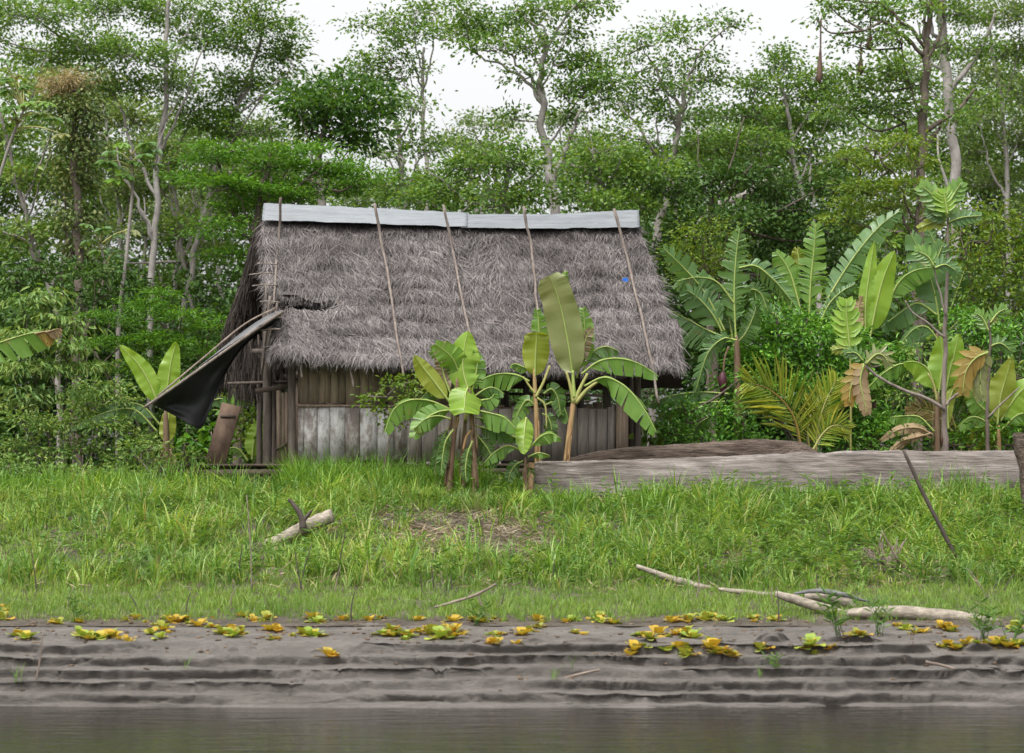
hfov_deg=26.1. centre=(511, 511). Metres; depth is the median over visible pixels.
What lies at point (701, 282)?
banana plant
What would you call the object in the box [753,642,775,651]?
water lettuce
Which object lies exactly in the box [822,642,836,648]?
water lettuce
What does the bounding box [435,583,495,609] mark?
dead branch
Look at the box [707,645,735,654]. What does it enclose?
water lettuce
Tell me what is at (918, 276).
banana plant
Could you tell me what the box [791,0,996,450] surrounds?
tree
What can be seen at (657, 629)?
water lettuce
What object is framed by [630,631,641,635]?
water lettuce
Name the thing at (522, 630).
water lettuce
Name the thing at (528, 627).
water lettuce
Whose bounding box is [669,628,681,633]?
water lettuce
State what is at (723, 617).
water lettuce
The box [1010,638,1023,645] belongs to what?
water lettuce
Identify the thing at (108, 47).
tree
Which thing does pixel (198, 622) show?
water lettuce
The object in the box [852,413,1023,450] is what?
shrub
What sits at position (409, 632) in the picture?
water lettuce
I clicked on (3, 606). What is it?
water lettuce
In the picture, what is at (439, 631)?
water lettuce
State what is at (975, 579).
dead weed
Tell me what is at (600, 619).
water lettuce
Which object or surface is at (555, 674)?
grass sprig
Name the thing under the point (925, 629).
water lettuce
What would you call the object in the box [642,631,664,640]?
water lettuce
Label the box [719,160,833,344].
tree
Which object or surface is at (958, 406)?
shrub
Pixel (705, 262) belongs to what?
tree
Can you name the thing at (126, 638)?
water lettuce
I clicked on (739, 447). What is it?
split log
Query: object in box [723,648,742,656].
water lettuce
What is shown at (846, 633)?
water lettuce
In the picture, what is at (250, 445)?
banana plant
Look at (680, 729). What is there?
river water
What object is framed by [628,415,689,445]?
shrub
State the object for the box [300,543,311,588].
dead weed
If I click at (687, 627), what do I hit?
water lettuce
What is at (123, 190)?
tree
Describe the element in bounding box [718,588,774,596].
driftwood branch
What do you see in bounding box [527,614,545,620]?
water lettuce
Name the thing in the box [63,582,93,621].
grass sprig
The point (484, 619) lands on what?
water lettuce
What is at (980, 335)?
shrub
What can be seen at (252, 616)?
water lettuce
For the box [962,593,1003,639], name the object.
grass sprig
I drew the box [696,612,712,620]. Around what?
water lettuce
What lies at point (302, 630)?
water lettuce
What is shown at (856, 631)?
water lettuce
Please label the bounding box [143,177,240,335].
tree
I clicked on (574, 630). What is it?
water lettuce
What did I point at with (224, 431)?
leaning board
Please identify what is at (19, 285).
shrub
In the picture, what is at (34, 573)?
dead weed
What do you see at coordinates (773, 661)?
grass sprig
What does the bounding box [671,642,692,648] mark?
water lettuce
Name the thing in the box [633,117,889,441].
tree
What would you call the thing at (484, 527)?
dry litter
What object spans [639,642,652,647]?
water lettuce
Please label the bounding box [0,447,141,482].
shrub
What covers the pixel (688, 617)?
water lettuce
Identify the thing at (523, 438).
banana plant
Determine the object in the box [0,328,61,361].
banana plant
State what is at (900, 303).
shrub
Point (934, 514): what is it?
leaning pole
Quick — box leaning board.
[205,402,240,463]
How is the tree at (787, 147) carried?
on the ground at (511, 621)
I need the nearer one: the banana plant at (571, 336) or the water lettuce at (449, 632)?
the water lettuce at (449, 632)
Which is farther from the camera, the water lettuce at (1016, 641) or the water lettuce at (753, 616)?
the water lettuce at (753, 616)
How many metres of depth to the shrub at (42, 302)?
45.80 m
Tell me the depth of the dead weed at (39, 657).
25.44 m
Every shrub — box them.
[0,246,161,473]
[0,283,136,475]
[0,366,175,478]
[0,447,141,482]
[55,283,226,479]
[107,432,215,482]
[154,395,254,479]
[213,387,262,463]
[349,368,426,474]
[497,366,695,436]
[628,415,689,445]
[646,365,783,444]
[703,295,926,452]
[766,227,996,449]
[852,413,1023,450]
[871,328,1023,450]
[927,299,1023,450]
[931,190,1023,450]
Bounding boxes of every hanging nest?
[816,19,822,83]
[857,38,863,74]
[866,17,872,49]
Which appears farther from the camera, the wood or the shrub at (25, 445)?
the wood
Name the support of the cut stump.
on the ground at (511, 621)
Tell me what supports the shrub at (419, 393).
on the ground at (511, 621)
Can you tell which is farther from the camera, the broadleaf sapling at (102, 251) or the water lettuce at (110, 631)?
the broadleaf sapling at (102, 251)
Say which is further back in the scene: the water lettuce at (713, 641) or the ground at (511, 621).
the ground at (511, 621)
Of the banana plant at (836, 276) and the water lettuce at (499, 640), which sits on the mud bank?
the water lettuce at (499, 640)
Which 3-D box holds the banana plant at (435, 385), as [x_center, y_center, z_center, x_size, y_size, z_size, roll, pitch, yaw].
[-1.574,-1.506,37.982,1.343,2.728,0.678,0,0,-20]
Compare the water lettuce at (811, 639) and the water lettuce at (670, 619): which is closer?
the water lettuce at (811, 639)
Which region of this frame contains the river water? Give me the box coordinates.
[0,705,1023,752]
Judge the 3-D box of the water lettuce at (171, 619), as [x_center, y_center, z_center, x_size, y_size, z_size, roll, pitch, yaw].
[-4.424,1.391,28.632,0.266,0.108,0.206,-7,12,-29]
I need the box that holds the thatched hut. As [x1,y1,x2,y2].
[169,197,698,485]
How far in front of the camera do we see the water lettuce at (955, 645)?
26.56 m
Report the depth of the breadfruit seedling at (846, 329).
41.71 m
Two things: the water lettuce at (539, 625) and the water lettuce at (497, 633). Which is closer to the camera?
the water lettuce at (497, 633)
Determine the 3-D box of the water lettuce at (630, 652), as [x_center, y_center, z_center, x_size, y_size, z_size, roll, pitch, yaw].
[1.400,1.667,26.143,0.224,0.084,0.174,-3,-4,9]
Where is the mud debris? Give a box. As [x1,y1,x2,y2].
[0,619,1021,691]
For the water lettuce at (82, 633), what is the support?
on the mud bank
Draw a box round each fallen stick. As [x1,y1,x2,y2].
[563,669,599,677]
[925,660,972,673]
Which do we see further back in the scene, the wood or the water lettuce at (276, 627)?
the wood
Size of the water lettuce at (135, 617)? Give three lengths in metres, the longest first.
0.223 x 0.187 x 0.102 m
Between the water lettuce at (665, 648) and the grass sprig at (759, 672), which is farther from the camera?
the water lettuce at (665, 648)
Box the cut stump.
[1012,433,1023,512]
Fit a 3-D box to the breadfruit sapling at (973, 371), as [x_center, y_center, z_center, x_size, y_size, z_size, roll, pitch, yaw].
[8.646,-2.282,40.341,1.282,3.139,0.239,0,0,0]
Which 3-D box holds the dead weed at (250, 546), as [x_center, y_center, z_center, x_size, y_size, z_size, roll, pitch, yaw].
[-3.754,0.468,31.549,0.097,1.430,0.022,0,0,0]
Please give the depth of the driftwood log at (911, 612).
28.80 m
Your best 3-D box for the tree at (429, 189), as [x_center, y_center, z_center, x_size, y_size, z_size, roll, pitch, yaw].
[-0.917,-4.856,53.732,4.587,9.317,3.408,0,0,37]
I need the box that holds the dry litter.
[1,489,1022,591]
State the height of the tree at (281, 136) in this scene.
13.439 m
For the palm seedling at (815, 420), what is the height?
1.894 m
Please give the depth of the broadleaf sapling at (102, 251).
50.98 m
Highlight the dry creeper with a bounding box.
[24,62,107,101]
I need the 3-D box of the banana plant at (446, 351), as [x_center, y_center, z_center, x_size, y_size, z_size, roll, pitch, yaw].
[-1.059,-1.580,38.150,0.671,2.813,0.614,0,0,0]
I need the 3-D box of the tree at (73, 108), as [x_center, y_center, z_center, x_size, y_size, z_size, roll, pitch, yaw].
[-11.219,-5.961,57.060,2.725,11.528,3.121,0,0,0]
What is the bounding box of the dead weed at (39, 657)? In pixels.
[35,630,42,679]
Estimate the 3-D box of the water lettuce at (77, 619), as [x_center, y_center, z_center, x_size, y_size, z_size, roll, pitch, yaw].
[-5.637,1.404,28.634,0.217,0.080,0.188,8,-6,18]
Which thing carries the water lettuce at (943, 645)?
on the mud bank
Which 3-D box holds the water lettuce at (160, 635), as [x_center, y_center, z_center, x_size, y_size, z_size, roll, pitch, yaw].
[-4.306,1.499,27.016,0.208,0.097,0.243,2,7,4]
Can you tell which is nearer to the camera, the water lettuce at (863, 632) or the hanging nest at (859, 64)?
the water lettuce at (863, 632)
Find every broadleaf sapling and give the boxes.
[0,58,70,177]
[78,223,141,445]
[94,141,163,483]
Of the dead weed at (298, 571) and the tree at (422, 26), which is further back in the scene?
the tree at (422, 26)
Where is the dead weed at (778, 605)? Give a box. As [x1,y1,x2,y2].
[776,587,779,621]
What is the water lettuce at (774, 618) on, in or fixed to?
on the ground at (511, 621)
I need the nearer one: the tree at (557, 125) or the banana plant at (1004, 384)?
the banana plant at (1004, 384)
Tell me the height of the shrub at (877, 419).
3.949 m
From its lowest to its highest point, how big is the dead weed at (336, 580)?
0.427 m
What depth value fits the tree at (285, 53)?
65.84 m
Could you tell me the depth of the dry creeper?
56.53 m
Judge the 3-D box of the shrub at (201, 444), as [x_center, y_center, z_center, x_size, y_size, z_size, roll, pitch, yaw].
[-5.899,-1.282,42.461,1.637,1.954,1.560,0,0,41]
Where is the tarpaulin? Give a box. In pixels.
[144,307,283,428]
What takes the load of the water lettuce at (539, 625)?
on the mud bank
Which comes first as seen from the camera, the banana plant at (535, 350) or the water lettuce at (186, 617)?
the water lettuce at (186, 617)
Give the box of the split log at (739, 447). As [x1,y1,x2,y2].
[570,439,817,460]
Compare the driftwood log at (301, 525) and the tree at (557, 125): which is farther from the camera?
the tree at (557, 125)
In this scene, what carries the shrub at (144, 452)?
on the ground at (511, 621)
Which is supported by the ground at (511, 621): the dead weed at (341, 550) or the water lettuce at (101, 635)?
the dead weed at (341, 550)
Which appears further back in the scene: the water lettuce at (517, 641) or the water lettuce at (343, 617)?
the water lettuce at (343, 617)
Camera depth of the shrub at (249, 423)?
46.44 m
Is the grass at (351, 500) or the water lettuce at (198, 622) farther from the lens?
the grass at (351, 500)
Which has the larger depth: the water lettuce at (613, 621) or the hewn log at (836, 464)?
the hewn log at (836, 464)
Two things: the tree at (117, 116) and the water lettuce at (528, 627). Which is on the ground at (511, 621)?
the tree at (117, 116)
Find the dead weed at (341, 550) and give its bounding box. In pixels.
[337,526,346,574]
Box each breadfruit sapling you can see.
[840,176,981,450]
[950,302,1018,450]
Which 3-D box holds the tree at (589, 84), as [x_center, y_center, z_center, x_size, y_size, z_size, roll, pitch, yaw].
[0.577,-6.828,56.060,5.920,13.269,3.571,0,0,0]
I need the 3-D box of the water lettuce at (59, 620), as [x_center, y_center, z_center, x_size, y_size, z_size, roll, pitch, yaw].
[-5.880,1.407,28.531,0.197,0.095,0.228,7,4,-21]
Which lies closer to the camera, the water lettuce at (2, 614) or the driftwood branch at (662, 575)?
the water lettuce at (2, 614)
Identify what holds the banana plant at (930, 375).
on the ground at (511, 621)
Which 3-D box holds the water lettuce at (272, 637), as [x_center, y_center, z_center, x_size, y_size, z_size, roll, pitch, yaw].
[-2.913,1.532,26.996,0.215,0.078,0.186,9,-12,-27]
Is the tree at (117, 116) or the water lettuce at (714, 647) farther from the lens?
the tree at (117, 116)
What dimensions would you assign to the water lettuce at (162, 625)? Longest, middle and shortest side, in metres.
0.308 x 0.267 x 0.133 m
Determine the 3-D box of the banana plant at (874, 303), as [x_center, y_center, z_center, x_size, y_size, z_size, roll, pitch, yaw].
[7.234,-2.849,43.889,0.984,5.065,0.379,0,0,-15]
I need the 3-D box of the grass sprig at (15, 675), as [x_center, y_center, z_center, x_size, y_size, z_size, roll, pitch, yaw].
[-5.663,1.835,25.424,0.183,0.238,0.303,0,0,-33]
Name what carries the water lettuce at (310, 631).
on the mud bank
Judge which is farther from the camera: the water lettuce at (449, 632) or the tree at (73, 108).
the tree at (73, 108)
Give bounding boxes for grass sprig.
[10,663,24,681]
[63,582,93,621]
[464,589,494,625]
[551,666,561,679]
[757,663,763,677]
[761,651,783,672]
[815,582,867,635]
[863,595,895,635]
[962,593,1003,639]
[989,607,1023,638]
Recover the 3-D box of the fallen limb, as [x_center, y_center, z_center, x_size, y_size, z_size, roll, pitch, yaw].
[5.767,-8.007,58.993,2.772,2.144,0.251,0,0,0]
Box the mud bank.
[0,622,1023,707]
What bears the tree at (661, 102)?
on the ground at (511, 621)
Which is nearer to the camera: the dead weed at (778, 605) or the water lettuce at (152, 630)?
the water lettuce at (152, 630)
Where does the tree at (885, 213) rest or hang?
on the ground at (511, 621)
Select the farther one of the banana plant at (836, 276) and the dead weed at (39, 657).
the banana plant at (836, 276)
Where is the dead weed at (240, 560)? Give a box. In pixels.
[238,543,242,581]
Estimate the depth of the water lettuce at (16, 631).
27.30 m
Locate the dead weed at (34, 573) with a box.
[31,551,37,591]
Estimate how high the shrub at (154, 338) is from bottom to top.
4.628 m
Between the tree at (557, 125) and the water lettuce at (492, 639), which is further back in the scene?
the tree at (557, 125)
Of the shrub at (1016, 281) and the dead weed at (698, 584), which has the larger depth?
the shrub at (1016, 281)
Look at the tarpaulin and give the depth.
39.98 m
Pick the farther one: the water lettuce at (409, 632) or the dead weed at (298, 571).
the dead weed at (298, 571)
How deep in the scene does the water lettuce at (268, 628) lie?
27.90 m
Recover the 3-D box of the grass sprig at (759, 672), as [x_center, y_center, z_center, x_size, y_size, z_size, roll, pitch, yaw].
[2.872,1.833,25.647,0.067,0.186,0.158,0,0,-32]
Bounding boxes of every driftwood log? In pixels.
[262,498,334,545]
[846,605,1002,619]
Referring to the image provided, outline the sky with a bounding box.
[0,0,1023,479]
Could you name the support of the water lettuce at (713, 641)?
on the mud bank
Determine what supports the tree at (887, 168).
on the ground at (511, 621)
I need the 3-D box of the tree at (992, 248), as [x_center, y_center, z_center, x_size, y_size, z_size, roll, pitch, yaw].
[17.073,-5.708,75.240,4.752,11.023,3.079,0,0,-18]
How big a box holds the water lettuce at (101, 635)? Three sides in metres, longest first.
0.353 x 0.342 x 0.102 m
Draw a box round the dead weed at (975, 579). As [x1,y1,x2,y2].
[967,568,985,593]
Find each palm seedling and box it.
[731,352,856,450]
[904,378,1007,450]
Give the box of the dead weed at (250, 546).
[246,495,252,591]
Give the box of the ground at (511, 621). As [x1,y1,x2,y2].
[0,494,1023,625]
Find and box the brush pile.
[863,530,910,572]
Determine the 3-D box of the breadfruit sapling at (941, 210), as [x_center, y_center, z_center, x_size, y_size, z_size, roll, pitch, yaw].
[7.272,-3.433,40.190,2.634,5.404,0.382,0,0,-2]
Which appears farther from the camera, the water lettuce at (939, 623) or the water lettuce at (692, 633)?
the water lettuce at (939, 623)
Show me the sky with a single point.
(474, 88)
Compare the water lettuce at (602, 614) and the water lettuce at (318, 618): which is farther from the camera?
the water lettuce at (602, 614)
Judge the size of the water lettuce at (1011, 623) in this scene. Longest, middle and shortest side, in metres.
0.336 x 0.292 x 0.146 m
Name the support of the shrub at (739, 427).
on the ground at (511, 621)
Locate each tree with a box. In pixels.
[0,0,242,477]
[0,58,130,481]
[30,62,128,473]
[35,155,134,457]
[46,125,250,358]
[59,90,214,449]
[101,156,202,316]
[136,125,413,463]
[136,167,228,330]
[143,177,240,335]
[144,0,319,460]
[211,109,315,407]
[239,57,418,462]
[310,0,500,463]
[325,76,479,463]
[371,121,573,479]
[421,0,652,213]
[426,105,535,213]
[522,104,659,404]
[544,122,701,224]
[577,3,761,445]
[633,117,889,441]
[649,209,757,431]
[672,34,887,452]
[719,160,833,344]
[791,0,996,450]
[801,128,972,450]
[823,189,916,448]
[901,0,1020,448]
[932,0,1023,324]
[934,153,1023,337]
[950,197,1023,354]
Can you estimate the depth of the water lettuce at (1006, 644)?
26.60 m
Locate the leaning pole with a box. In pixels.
[902,449,959,563]
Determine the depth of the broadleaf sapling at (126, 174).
49.96 m
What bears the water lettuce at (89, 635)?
on the mud bank
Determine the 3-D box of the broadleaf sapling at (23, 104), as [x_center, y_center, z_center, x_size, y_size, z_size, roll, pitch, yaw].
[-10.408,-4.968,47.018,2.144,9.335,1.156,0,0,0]
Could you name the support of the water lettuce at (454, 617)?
on the ground at (511, 621)
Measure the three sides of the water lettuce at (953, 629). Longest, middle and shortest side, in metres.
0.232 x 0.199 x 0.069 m
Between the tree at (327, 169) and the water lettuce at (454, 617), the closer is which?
the water lettuce at (454, 617)
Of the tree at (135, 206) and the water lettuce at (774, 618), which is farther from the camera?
the tree at (135, 206)
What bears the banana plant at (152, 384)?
on the ground at (511, 621)
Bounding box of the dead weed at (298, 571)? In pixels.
[295,551,301,589]
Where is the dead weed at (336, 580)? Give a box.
[334,567,340,592]
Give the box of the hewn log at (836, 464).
[527,450,1019,496]
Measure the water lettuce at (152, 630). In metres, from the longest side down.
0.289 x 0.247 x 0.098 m
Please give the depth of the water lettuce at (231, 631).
27.21 m
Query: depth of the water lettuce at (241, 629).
27.49 m
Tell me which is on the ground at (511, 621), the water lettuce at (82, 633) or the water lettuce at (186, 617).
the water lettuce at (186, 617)
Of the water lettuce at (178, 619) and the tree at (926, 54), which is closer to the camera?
the water lettuce at (178, 619)
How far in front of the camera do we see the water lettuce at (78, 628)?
27.46 m
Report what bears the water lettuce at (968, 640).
on the mud bank
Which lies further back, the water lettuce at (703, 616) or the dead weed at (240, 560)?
the dead weed at (240, 560)
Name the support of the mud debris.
on the mud bank
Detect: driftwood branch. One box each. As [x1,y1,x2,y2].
[636,564,714,587]
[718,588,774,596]
[774,591,845,614]
[804,593,856,608]
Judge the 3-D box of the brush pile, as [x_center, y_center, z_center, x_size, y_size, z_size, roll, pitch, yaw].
[5.584,0.598,33.047,0.632,0.662,0.583,0,0,41]
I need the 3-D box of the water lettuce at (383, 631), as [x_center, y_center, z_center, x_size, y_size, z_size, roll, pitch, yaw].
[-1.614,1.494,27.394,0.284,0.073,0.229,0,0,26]
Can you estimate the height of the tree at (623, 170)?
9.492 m
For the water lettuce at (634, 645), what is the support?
on the mud bank
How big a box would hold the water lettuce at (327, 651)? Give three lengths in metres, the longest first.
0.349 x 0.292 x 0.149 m
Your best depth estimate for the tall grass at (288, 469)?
38.24 m
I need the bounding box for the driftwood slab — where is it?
[794,588,869,601]
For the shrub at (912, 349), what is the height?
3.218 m
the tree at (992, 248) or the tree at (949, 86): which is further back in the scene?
the tree at (992, 248)
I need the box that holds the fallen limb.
[681,173,777,250]
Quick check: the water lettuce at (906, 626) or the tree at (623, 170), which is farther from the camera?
the tree at (623, 170)
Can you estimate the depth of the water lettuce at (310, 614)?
28.91 m
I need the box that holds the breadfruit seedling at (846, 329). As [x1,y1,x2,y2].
[830,296,862,450]
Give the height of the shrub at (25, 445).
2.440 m
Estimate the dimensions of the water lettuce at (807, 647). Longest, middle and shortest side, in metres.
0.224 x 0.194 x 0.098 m
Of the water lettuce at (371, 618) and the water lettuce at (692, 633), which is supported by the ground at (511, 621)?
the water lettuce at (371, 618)
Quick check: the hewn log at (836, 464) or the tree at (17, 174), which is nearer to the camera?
the hewn log at (836, 464)
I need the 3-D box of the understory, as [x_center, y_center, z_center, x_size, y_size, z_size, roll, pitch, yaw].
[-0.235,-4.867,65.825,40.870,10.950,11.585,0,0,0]
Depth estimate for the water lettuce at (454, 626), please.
27.82 m
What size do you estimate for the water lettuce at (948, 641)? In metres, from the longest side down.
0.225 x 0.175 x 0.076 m
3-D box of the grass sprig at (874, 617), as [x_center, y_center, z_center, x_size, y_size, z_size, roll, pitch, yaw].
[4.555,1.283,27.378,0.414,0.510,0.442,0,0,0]
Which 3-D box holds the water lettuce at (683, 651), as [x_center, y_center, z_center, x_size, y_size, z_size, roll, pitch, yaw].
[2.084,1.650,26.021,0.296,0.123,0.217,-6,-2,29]
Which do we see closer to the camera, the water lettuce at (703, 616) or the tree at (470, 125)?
the water lettuce at (703, 616)
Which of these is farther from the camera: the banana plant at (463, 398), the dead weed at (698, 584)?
the banana plant at (463, 398)
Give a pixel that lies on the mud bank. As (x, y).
(240, 671)
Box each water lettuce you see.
[0,602,15,608]
[0,611,14,619]
[6,629,22,635]
[15,630,38,639]
[51,617,64,623]
[70,617,83,621]
[71,625,87,635]
[75,629,99,637]
[82,631,95,638]
[95,630,115,639]
[103,628,122,637]
[121,634,136,641]
[129,614,141,618]
[143,627,162,633]
[151,631,168,638]
[154,620,174,630]
[163,614,181,622]
[167,615,186,622]
[182,615,189,620]
[187,618,207,626]
[204,622,217,627]
[212,625,232,634]
[223,627,243,636]
[235,627,248,632]
[237,610,248,616]
[245,614,258,621]
[254,610,276,620]
[260,623,277,630]
[264,634,280,639]
[266,624,286,631]
[296,626,308,635]
[301,626,328,636]
[304,612,322,618]
[304,615,325,623]
[314,646,338,656]
[334,613,349,620]
[363,615,376,620]
[370,629,387,634]
[382,629,400,635]
[383,623,405,630]
[395,627,419,636]
[412,615,425,620]
[418,624,437,634]
[424,625,458,639]
[441,621,465,631]
[442,626,468,637]
[443,614,463,620]
[468,613,492,621]
[485,637,502,644]
[486,637,497,644]
[492,630,506,635]
[510,639,521,643]
[512,627,531,634]
[525,626,539,631]
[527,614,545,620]
[531,620,545,627]
[566,614,581,620]
[570,628,580,632]
[587,611,607,618]
[591,615,608,622]
[604,618,621,623]
[622,649,637,654]
[625,639,642,650]
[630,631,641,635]
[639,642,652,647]
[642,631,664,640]
[649,625,667,634]
[657,646,673,650]
[663,616,679,621]
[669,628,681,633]
[671,641,685,648]
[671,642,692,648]
[676,612,696,621]
[678,647,701,657]
[679,628,704,638]
[681,625,693,629]
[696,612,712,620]
[701,638,720,648]
[705,644,732,654]
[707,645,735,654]
[715,614,734,621]
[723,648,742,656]
[746,614,761,619]
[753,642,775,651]
[766,615,786,620]
[794,633,825,648]
[800,641,816,649]
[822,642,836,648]
[842,631,855,637]
[849,627,867,635]
[860,630,873,636]
[895,623,915,629]
[907,627,922,633]
[915,626,931,632]
[933,620,949,627]
[935,641,950,647]
[942,621,960,629]
[942,639,955,644]
[945,627,958,631]
[949,643,962,648]
[957,636,975,644]
[982,635,1010,644]
[994,637,1019,648]
[1005,620,1023,630]
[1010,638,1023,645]
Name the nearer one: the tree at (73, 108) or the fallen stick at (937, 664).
the fallen stick at (937, 664)
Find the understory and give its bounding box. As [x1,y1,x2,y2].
[0,176,1023,485]
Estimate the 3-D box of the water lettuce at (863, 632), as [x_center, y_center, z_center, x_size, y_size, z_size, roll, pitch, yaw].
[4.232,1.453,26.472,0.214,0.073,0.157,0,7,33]
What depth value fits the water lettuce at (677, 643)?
26.24 m
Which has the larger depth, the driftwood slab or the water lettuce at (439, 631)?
the driftwood slab
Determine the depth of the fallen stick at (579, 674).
25.69 m
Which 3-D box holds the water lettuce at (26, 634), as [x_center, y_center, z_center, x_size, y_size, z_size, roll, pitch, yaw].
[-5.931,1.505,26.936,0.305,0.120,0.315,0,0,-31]
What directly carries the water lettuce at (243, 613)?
on the ground at (511, 621)
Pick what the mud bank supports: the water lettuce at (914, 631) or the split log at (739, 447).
the water lettuce at (914, 631)
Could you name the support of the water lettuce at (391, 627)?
on the mud bank
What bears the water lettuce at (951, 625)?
on the mud bank
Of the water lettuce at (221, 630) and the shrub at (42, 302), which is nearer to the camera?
the water lettuce at (221, 630)
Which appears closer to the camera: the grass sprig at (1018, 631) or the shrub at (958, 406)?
the grass sprig at (1018, 631)
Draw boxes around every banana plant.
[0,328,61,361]
[67,342,179,480]
[212,398,262,483]
[383,348,459,496]
[431,340,467,488]
[448,331,517,499]
[474,308,568,461]
[482,417,560,493]
[538,271,658,460]
[648,224,798,443]
[749,209,903,446]
[853,241,897,450]
[868,334,963,450]
[881,229,980,449]
[957,358,1023,450]
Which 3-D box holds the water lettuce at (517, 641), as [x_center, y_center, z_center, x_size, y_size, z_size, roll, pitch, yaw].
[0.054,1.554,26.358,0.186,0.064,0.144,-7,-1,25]
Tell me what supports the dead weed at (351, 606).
on the ground at (511, 621)
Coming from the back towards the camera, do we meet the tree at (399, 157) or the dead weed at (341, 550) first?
the tree at (399, 157)
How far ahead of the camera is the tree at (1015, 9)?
71.92 m
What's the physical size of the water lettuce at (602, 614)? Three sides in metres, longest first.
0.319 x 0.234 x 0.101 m
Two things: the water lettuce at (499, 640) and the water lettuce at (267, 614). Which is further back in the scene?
the water lettuce at (267, 614)
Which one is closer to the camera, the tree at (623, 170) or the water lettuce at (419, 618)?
the water lettuce at (419, 618)
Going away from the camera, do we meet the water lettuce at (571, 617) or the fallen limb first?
the water lettuce at (571, 617)
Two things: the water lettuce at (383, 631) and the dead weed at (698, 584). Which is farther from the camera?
the dead weed at (698, 584)
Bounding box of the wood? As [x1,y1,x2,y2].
[0,32,1023,381]
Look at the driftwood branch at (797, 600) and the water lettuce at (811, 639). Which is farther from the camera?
the driftwood branch at (797, 600)
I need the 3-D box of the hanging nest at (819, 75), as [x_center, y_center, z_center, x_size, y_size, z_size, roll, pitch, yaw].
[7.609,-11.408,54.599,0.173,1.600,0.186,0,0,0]
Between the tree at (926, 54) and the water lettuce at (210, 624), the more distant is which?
the tree at (926, 54)
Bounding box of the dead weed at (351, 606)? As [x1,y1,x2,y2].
[350,587,355,621]
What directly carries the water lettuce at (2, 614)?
on the ground at (511, 621)
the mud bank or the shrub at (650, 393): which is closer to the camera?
the mud bank
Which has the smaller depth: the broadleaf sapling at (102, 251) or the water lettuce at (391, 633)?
the water lettuce at (391, 633)
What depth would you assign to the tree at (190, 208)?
73.06 m
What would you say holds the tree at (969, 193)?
on the ground at (511, 621)
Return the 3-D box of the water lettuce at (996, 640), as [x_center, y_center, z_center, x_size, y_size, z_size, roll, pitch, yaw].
[5.868,1.552,26.701,0.411,0.119,0.350,-1,-1,-33]
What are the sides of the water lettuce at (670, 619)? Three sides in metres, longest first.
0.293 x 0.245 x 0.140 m
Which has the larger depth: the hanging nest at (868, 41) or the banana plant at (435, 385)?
the hanging nest at (868, 41)
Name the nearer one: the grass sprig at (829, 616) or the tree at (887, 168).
the grass sprig at (829, 616)
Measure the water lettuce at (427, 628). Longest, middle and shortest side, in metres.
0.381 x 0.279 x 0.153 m
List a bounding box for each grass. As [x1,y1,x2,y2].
[0,441,1019,520]
[0,459,1023,592]
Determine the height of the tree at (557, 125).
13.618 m
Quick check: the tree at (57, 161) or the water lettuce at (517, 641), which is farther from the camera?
the tree at (57, 161)
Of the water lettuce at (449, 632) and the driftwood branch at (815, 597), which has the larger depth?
the driftwood branch at (815, 597)
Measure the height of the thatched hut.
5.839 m
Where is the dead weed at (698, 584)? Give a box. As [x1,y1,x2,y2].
[696,568,699,598]
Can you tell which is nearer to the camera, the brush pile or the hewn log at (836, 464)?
the brush pile
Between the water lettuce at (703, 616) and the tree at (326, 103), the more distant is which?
the tree at (326, 103)
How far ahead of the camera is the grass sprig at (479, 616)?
28.34 m

